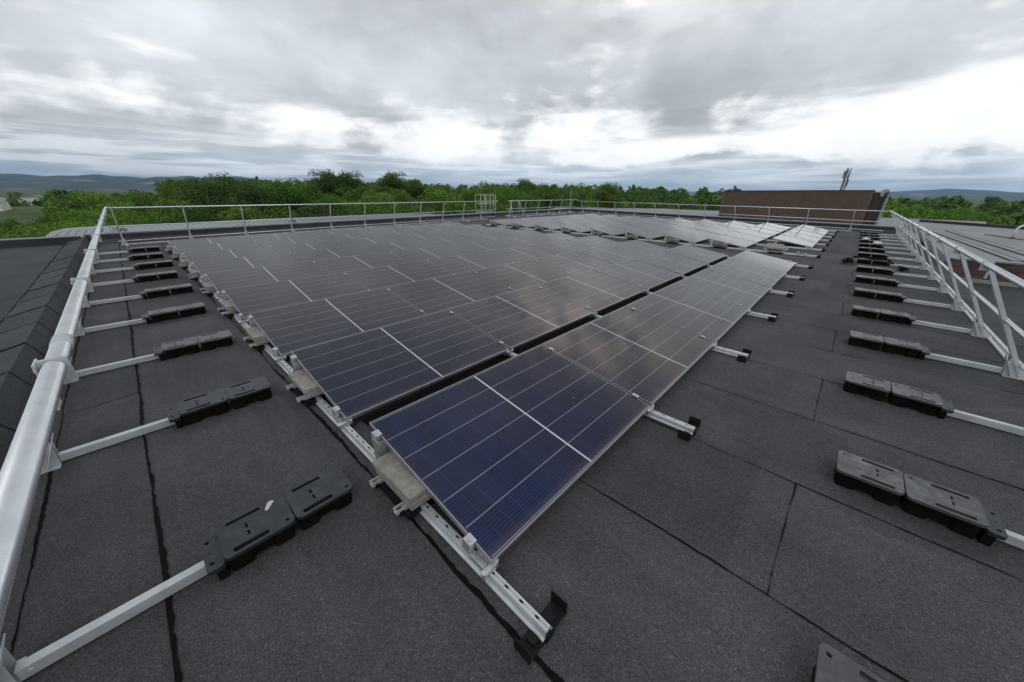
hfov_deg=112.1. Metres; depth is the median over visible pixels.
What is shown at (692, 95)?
sky
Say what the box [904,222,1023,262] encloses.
pale roof
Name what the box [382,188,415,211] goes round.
tree
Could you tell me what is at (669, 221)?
solar panel
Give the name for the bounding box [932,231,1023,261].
cable tray
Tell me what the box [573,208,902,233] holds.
parapet
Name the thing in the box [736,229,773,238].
solar panel
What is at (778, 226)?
solar panel
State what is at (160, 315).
counterweight
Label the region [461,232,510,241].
solar panel
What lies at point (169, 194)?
tree
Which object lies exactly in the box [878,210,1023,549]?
guardrail
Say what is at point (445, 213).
tree
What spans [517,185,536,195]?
tree
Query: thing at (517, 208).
gate
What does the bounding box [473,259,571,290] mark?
solar panel
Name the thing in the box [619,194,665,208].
tree
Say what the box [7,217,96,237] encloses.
tree
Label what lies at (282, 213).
tree
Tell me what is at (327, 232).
solar panel
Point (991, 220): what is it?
tree
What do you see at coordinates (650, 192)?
tree
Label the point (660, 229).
solar panel
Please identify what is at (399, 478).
paving slab
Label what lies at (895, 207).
tree
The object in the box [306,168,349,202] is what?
tree
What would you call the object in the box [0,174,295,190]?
hills
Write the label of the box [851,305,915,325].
counterweight
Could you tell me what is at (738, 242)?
solar panel
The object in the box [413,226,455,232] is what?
solar panel
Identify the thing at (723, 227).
solar panel
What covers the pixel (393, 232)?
solar panel
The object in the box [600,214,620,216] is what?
solar panel
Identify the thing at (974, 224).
parapet
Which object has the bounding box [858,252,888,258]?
counterweight
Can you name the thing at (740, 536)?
roof
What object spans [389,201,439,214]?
tree
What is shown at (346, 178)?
tree
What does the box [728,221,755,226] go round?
solar panel
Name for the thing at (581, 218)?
solar panel
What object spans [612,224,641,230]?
solar panel
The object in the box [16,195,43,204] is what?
shed
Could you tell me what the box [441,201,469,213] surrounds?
tree
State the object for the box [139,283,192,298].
counterweight
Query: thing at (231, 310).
paving slab
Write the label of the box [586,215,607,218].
solar panel
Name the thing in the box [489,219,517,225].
solar panel
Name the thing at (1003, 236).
cable tray
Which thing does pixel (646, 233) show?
solar panel
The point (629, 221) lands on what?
solar panel
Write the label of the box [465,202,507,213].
tree
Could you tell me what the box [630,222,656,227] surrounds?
solar panel
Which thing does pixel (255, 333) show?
paving slab
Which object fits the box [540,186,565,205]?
tree
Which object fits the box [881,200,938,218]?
tree
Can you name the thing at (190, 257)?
solar panel
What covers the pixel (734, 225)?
solar panel
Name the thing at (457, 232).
solar panel
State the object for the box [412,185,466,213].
tree
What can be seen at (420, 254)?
solar panel
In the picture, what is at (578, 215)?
solar panel
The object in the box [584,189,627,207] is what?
tree
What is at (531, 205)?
tree
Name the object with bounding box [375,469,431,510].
paving slab
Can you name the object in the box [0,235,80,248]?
parapet
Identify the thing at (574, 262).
solar panel
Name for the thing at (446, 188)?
tree
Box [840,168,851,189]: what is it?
antenna mast
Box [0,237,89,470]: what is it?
kerb ridge
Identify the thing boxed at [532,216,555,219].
solar panel
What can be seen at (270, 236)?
solar panel
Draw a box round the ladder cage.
[475,195,495,215]
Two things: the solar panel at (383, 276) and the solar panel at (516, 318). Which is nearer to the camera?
the solar panel at (516, 318)
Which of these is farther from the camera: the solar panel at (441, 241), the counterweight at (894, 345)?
the solar panel at (441, 241)
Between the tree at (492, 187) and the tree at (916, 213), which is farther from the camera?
the tree at (492, 187)
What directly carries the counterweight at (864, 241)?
on the roof at (740, 536)
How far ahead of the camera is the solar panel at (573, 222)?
17.94 m
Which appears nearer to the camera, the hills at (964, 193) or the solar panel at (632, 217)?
the solar panel at (632, 217)
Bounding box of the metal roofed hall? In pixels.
[45,214,439,237]
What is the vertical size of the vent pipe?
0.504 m
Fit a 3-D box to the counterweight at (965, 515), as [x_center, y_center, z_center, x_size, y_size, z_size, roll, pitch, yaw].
[2.268,0.875,1.973,0.646,0.119,0.247,21,30,39]
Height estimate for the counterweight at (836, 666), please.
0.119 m
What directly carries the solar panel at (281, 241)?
on the mounting rail at (744, 355)
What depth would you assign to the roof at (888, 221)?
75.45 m
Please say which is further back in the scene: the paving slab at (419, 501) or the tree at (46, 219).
the tree at (46, 219)
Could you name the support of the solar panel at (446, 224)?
on the mounting rail at (801, 278)
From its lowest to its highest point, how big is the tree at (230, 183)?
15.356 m
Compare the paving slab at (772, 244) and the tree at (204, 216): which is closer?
the paving slab at (772, 244)
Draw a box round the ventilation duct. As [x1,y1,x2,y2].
[874,189,889,224]
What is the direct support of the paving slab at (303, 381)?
on the paving slab at (314, 394)
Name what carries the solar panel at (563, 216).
on the mounting rail
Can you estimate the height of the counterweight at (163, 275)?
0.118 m
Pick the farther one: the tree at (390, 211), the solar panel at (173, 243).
the tree at (390, 211)
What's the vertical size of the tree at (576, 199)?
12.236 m
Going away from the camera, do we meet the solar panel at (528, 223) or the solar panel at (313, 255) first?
the solar panel at (313, 255)
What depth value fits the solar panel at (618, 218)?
21.39 m
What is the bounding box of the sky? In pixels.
[0,0,1023,192]
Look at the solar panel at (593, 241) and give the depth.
11.19 m
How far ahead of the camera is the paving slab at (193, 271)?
6.67 m
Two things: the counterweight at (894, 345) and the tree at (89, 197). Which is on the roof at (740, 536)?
the counterweight at (894, 345)
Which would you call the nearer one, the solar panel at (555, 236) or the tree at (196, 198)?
the solar panel at (555, 236)
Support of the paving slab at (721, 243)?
on the paving slab
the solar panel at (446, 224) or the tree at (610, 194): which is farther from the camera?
the tree at (610, 194)
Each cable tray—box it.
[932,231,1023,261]
[944,230,1023,255]
[984,234,1023,239]
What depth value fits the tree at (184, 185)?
85.03 m
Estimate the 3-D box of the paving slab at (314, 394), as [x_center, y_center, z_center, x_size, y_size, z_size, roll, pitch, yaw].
[-1.643,0.337,3.023,0.400,0.040,0.400,22,31,40]
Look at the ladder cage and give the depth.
24.51 m
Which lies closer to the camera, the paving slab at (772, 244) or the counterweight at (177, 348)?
the counterweight at (177, 348)
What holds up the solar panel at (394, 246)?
on the mounting rail at (744, 355)
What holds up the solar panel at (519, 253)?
on the mounting rail at (772, 317)
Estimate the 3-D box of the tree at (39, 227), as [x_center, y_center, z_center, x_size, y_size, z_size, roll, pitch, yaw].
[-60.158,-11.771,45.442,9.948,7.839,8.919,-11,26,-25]
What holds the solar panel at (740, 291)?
on the mounting rail at (772, 317)
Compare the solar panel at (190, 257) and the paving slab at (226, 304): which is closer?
the paving slab at (226, 304)
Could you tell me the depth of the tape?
1.79 m
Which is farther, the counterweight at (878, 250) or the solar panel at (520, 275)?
the counterweight at (878, 250)
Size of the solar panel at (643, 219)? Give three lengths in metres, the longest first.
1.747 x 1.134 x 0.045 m
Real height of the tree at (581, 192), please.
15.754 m
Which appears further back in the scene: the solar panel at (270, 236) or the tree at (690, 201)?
the tree at (690, 201)
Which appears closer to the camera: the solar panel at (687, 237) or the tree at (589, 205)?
the solar panel at (687, 237)
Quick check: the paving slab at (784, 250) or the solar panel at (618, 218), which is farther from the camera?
the solar panel at (618, 218)
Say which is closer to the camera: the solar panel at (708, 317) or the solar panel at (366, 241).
the solar panel at (708, 317)
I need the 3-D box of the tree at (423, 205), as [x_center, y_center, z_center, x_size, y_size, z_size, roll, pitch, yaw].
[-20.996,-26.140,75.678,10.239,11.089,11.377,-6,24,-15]
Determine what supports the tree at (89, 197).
on the ground
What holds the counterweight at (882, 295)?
on the roof at (740, 536)
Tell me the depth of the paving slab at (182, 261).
7.63 m
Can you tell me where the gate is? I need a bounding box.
[510,201,524,217]
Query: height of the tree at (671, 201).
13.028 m
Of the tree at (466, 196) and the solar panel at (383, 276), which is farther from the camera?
the tree at (466, 196)
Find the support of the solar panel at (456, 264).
on the mounting rail at (744, 355)
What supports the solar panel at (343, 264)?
on the mounting rail at (687, 432)
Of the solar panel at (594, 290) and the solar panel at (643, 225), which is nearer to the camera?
the solar panel at (594, 290)
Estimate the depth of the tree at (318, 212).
51.27 m
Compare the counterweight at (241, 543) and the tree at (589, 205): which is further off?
the tree at (589, 205)
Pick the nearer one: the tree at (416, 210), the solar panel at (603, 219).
the solar panel at (603, 219)
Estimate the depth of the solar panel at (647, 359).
3.46 m
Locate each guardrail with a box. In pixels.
[0,207,207,681]
[106,200,572,246]
[579,201,889,231]
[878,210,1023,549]
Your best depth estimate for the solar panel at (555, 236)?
12.18 m
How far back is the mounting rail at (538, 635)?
1.74 m
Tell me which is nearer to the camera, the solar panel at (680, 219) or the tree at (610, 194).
the solar panel at (680, 219)
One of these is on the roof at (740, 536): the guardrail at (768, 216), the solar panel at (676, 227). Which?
the guardrail at (768, 216)
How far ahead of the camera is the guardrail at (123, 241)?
14.37 m
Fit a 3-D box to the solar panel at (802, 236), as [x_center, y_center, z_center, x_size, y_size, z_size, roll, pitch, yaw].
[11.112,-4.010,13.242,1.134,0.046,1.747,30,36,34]
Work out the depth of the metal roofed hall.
27.58 m
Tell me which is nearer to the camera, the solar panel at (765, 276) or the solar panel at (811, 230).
the solar panel at (765, 276)
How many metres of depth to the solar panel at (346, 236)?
11.61 m
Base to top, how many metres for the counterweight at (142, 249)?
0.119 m
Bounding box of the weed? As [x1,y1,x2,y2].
[111,227,128,231]
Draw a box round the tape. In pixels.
[265,500,273,509]
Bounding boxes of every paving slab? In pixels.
[180,259,187,263]
[189,269,199,274]
[202,282,213,288]
[220,300,234,309]
[224,308,236,312]
[245,326,266,340]
[249,336,268,344]
[288,369,319,394]
[303,390,322,398]
[372,451,426,504]
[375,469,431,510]
[713,242,727,244]
[762,248,788,251]
[763,245,785,249]
[766,243,784,246]
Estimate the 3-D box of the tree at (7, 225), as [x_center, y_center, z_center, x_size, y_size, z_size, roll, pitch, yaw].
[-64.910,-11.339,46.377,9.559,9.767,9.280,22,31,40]
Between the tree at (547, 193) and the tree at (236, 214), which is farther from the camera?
the tree at (547, 193)
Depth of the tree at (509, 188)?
110.92 m
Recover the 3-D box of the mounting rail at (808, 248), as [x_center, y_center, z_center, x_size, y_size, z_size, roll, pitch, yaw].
[4.861,-4.920,15.358,14.068,0.236,0.238,21,30,39]
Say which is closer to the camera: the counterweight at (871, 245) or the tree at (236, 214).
the counterweight at (871, 245)
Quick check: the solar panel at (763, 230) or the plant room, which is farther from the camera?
the plant room
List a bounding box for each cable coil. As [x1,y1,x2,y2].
[842,257,853,263]
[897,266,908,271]
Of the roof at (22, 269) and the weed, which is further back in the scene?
the weed
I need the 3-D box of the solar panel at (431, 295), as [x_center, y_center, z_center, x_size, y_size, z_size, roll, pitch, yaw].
[-0.951,-0.819,5.534,1.134,0.046,1.747,30,36,34]
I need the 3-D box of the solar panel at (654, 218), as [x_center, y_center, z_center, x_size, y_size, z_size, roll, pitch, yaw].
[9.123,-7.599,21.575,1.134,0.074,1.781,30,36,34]
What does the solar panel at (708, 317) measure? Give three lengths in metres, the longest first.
1.747 x 1.134 x 0.045 m
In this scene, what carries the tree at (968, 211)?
on the ground
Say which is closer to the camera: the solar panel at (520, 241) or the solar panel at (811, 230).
the solar panel at (520, 241)
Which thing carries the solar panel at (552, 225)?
on the mounting rail at (710, 245)
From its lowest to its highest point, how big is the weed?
0.216 m
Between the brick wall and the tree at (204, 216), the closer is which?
the brick wall
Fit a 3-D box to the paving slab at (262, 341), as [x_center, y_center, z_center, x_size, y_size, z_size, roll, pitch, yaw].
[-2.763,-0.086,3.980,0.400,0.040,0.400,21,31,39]
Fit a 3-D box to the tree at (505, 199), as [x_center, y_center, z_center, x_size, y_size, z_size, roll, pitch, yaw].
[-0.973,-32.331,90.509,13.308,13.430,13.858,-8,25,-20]
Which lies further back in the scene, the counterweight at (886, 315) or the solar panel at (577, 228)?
the solar panel at (577, 228)
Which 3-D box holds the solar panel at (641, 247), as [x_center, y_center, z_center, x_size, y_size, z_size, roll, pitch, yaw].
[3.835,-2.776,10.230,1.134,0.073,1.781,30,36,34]
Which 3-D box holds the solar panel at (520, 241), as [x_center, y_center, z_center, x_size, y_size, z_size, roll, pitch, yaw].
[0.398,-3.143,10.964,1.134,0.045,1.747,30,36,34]
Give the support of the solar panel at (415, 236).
on the mounting rail at (789, 294)
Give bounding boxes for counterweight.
[127,246,159,252]
[127,252,163,260]
[131,270,177,282]
[133,260,173,269]
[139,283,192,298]
[141,302,205,323]
[153,330,232,360]
[167,376,271,428]
[200,466,352,580]
[811,643,885,681]
[833,450,1007,546]
[843,371,953,418]
[848,331,929,359]
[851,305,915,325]
[853,287,906,302]
[855,275,900,286]
[856,265,895,274]
[857,258,891,265]
[858,247,886,252]
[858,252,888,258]
[859,236,881,239]
[859,239,882,243]
[859,243,884,247]
[860,231,879,234]
[860,234,880,236]
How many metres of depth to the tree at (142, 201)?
64.70 m
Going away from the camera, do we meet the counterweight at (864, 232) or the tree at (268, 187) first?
the counterweight at (864, 232)
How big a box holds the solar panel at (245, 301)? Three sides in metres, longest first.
1.761 x 1.134 x 0.073 m
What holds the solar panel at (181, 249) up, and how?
on the mounting rail at (538, 635)
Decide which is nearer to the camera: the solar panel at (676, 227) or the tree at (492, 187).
the solar panel at (676, 227)
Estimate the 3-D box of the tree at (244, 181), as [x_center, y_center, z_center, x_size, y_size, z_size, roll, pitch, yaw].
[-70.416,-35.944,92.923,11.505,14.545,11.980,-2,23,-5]
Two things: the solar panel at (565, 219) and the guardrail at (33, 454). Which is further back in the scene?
the solar panel at (565, 219)
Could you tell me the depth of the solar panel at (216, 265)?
7.26 m
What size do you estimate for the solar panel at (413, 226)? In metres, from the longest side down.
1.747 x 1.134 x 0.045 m
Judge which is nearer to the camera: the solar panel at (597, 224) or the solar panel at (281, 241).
the solar panel at (281, 241)
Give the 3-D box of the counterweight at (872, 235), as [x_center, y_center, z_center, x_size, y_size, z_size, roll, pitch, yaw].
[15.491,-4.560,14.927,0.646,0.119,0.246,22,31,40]
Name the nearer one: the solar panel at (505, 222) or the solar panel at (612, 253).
the solar panel at (612, 253)
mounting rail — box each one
[165,242,567,664]
[483,221,820,257]
[502,349,700,441]
[589,312,751,362]
[628,233,825,251]
[641,290,777,321]
[678,274,794,296]
[703,264,805,280]
[724,255,813,268]
[763,239,828,245]
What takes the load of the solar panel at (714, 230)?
on the mounting rail at (786, 242)
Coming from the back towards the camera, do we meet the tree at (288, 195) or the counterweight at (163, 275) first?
the tree at (288, 195)
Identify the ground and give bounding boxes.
[0,190,1023,225]
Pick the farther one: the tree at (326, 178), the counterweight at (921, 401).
the tree at (326, 178)
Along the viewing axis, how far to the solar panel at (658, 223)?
18.32 m
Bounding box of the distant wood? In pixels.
[6,176,1023,225]
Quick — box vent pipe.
[1009,225,1023,238]
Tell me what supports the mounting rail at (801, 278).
on the roof at (740, 536)
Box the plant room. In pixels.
[718,190,884,224]
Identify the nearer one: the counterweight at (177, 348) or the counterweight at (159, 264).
the counterweight at (177, 348)
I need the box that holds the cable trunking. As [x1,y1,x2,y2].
[362,258,727,428]
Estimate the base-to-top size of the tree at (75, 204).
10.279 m
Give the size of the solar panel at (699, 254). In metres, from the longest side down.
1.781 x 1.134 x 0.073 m
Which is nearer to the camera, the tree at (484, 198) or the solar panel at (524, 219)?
the solar panel at (524, 219)
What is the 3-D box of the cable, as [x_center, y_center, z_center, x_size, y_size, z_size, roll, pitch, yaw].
[9.365,-2.107,8.949,0.793,0.140,0.135,21,30,39]
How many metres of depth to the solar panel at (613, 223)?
18.14 m
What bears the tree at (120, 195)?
on the ground
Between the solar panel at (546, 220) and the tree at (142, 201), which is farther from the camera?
the tree at (142, 201)
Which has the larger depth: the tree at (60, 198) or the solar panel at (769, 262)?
the tree at (60, 198)
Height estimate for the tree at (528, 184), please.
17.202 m
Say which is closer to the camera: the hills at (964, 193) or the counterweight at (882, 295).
the counterweight at (882, 295)
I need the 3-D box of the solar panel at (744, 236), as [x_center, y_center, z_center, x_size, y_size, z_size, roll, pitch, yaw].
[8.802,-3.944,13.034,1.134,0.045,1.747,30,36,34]
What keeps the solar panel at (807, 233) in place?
on the mounting rail
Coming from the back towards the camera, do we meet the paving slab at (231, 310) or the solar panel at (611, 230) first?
the solar panel at (611, 230)
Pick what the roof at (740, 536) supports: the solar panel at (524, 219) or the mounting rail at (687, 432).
the mounting rail at (687, 432)
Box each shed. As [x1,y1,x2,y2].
[0,201,11,210]
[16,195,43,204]
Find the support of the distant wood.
on the ground
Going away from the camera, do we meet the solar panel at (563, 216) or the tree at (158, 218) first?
the solar panel at (563, 216)
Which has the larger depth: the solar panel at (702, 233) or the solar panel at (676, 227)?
the solar panel at (676, 227)
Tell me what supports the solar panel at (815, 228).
on the mounting rail
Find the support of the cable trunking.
on the roof at (740, 536)
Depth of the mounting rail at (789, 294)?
6.14 m
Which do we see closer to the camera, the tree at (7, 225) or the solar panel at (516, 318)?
the solar panel at (516, 318)
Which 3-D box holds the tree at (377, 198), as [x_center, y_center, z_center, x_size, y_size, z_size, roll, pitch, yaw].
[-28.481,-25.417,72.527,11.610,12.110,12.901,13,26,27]
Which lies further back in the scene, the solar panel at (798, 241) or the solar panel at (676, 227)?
the solar panel at (676, 227)
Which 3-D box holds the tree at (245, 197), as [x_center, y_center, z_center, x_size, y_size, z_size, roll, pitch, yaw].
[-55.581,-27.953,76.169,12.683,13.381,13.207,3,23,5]
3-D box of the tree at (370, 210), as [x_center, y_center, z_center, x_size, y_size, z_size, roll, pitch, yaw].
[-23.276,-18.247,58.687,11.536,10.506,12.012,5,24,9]
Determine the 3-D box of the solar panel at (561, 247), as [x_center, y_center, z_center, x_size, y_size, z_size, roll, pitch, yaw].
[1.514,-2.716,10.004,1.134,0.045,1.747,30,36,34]
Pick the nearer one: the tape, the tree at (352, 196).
the tape
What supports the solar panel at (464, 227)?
on the mounting rail at (806, 266)
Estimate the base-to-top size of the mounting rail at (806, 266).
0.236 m
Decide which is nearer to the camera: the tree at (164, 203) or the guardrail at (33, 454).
the guardrail at (33, 454)
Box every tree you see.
[0,218,31,236]
[0,220,69,237]
[0,226,46,238]
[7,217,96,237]
[25,232,45,237]
[26,198,111,229]
[33,212,76,229]
[41,190,115,215]
[42,189,103,213]
[49,206,149,228]
[84,198,150,222]
[92,189,163,224]
[108,192,135,200]
[127,208,196,224]
[137,199,201,224]
[156,178,190,201]
[168,204,226,222]
[169,176,239,218]
[172,176,209,199]
[202,171,246,207]
[203,200,280,219]
[217,206,274,220]
[221,181,291,218]
[238,178,262,197]
[261,177,312,210]
[263,206,302,218]
[269,180,326,216]
[277,199,346,218]
[301,180,340,199]
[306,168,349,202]
[306,192,357,216]
[319,183,373,208]
[328,170,367,195]
[340,189,397,213]
[348,201,388,215]
[354,178,386,198]
[369,207,399,215]
[375,170,411,193]
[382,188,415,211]
[385,187,420,203]
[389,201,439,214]
[395,195,436,214]
[407,178,430,200]
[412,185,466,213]
[430,183,456,208]
[435,207,480,214]
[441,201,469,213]
[458,189,484,212]
[460,186,502,207]
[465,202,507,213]
[475,181,503,198]
[486,190,516,210]
[490,183,527,203]
[496,192,544,211]
[514,178,536,191]
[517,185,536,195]
[528,182,563,208]
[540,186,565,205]
[555,192,587,207]
[564,183,593,204]
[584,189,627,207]
[586,182,625,207]
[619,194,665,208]
[625,188,659,208]
[660,192,693,208]
[665,195,704,209]
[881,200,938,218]
[883,201,921,217]
[922,206,985,220]
[930,208,1016,225]
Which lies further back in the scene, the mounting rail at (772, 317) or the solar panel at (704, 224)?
the solar panel at (704, 224)
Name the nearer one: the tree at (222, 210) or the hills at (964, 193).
the tree at (222, 210)
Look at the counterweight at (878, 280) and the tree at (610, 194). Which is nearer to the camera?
the counterweight at (878, 280)
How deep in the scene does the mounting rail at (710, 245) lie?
12.51 m
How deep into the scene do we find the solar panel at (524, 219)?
19.86 m
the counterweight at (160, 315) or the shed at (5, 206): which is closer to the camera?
the counterweight at (160, 315)
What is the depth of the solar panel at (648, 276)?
6.83 m
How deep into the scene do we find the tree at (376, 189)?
100.80 m
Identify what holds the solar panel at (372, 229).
on the mounting rail at (789, 294)
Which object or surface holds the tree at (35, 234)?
on the ground
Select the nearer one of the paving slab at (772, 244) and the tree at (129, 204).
the paving slab at (772, 244)
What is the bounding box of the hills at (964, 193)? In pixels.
[680,189,1023,198]
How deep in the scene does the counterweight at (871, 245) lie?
11.88 m
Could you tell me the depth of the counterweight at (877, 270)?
7.89 m
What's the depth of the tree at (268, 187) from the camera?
85.17 m
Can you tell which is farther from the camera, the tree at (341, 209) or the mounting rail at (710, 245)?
the tree at (341, 209)
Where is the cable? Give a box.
[853,256,893,264]
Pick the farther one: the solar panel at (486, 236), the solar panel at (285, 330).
the solar panel at (486, 236)
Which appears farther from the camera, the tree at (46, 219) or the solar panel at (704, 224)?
the tree at (46, 219)
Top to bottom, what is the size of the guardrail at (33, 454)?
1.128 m
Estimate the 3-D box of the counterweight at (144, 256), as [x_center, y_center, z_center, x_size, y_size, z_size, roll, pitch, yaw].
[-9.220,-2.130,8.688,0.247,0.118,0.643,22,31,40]
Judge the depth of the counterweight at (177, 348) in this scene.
3.71 m
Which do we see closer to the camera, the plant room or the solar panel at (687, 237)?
the solar panel at (687, 237)
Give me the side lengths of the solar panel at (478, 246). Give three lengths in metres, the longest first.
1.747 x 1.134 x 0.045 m
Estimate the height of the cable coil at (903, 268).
0.099 m
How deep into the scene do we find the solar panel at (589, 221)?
19.11 m
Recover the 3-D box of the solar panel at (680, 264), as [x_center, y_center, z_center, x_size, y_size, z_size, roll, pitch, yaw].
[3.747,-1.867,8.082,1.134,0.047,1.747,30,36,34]
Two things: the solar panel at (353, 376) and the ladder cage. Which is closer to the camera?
the solar panel at (353, 376)
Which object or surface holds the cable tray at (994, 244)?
on the pale roof at (979, 232)
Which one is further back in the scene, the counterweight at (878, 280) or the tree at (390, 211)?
the tree at (390, 211)
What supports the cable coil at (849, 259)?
on the roof at (740, 536)
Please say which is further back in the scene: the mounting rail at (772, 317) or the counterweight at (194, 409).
the mounting rail at (772, 317)
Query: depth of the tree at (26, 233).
34.18 m
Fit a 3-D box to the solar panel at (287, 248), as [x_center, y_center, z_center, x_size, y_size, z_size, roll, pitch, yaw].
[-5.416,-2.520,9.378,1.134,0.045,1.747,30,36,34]
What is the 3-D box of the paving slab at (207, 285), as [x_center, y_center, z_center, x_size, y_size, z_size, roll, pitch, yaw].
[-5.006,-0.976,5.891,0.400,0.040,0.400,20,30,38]
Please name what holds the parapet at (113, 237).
attached to the roof at (740, 536)
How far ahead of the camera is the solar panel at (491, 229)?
14.13 m
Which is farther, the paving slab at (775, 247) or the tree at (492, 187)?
the tree at (492, 187)
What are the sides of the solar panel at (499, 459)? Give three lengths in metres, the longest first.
1.761 x 1.134 x 0.073 m
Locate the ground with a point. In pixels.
(22, 214)
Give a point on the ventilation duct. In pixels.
(886, 192)
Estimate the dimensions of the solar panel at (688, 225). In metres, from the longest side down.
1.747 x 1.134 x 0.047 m
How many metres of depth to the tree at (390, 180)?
99.14 m
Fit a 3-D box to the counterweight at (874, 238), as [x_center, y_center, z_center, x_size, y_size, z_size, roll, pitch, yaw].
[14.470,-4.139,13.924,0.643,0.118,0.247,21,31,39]
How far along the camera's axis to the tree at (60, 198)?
79.94 m
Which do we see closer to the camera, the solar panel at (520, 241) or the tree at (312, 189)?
the solar panel at (520, 241)
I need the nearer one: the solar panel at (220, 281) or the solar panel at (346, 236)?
the solar panel at (220, 281)
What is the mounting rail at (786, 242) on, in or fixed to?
on the roof at (740, 536)
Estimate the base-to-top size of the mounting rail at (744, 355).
0.236 m
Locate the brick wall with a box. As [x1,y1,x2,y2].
[944,256,1023,287]
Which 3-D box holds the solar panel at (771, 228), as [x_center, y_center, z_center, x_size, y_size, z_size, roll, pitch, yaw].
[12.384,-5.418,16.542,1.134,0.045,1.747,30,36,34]
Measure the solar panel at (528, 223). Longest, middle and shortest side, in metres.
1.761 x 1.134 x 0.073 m
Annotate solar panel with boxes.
[167,236,246,251]
[174,240,259,258]
[181,246,277,268]
[191,253,298,280]
[204,261,327,296]
[221,272,367,319]
[242,232,306,240]
[247,288,425,356]
[255,236,324,245]
[270,240,347,252]
[288,245,373,261]
[290,310,509,420]
[302,229,357,235]
[312,252,407,273]
[319,232,377,240]
[338,236,400,245]
[343,260,451,289]
[352,226,398,232]
[361,240,430,252]
[369,345,650,563]
[370,229,419,236]
[385,271,512,314]
[390,245,466,261]
[391,232,445,240]
[392,224,432,229]
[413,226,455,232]
[418,236,475,246]
[425,251,511,273]
[428,222,463,226]
[436,229,480,236]
[446,285,594,349]
[448,224,487,229]
[448,240,511,253]
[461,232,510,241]
[472,226,511,232]
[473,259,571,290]
[485,245,556,262]
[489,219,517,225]
[495,235,547,246]
[500,229,542,236]
[511,220,539,227]
[513,217,538,220]
[529,232,576,241]
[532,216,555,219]
[532,240,590,253]
[532,251,613,274]
[534,219,559,222]
[534,222,565,229]
[535,270,647,312]
[542,306,714,405]
[550,215,569,217]
[555,218,576,220]
[557,220,584,224]
[560,224,594,232]
[566,235,620,247]
[567,214,583,216]
[570,216,592,219]
[576,219,601,222]
[578,244,644,263]
[584,222,612,227]
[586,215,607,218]
[590,226,626,235]
[593,259,682,289]
[594,218,615,221]
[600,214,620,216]
[602,221,627,225]
[608,217,627,219]
[610,240,668,254]
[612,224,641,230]
[616,219,640,223]
[621,215,640,218]
[624,228,663,238]
[626,283,749,342]
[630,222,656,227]
[633,218,654,221]
[634,251,707,274]
[643,226,677,233]
[645,221,669,225]
[646,217,664,220]
[657,219,682,223]
[661,224,691,230]
[663,231,708,242]
[663,244,726,263]
[670,218,690,221]
[675,222,703,228]
[675,268,770,308]
[681,229,719,237]
[687,221,713,226]
[694,226,730,234]
[697,219,720,224]
[707,258,785,287]
[709,224,740,231]
[709,235,756,247]
[719,222,748,228]
[723,231,765,242]
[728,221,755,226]
[730,250,796,272]
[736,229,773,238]
[745,226,780,234]
[754,224,785,231]
[762,223,791,229]
[772,235,816,247]
[781,231,820,241]
[789,229,823,237]
[794,226,826,234]
[800,224,829,231]
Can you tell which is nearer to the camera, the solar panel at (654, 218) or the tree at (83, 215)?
the solar panel at (654, 218)
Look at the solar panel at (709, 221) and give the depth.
19.66 m
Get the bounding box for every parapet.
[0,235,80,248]
[83,208,572,243]
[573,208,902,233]
[919,219,1023,229]
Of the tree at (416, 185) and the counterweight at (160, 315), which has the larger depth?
the tree at (416, 185)
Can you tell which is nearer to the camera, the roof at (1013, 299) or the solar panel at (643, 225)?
the roof at (1013, 299)
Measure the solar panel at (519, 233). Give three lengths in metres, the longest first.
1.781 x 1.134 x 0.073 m
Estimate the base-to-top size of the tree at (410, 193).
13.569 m
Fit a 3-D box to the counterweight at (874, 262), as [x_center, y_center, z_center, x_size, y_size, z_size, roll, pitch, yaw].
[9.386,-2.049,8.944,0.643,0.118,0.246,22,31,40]
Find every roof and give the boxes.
[0,212,1023,681]
[0,244,65,325]
[553,207,985,240]
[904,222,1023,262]
[973,283,1023,313]

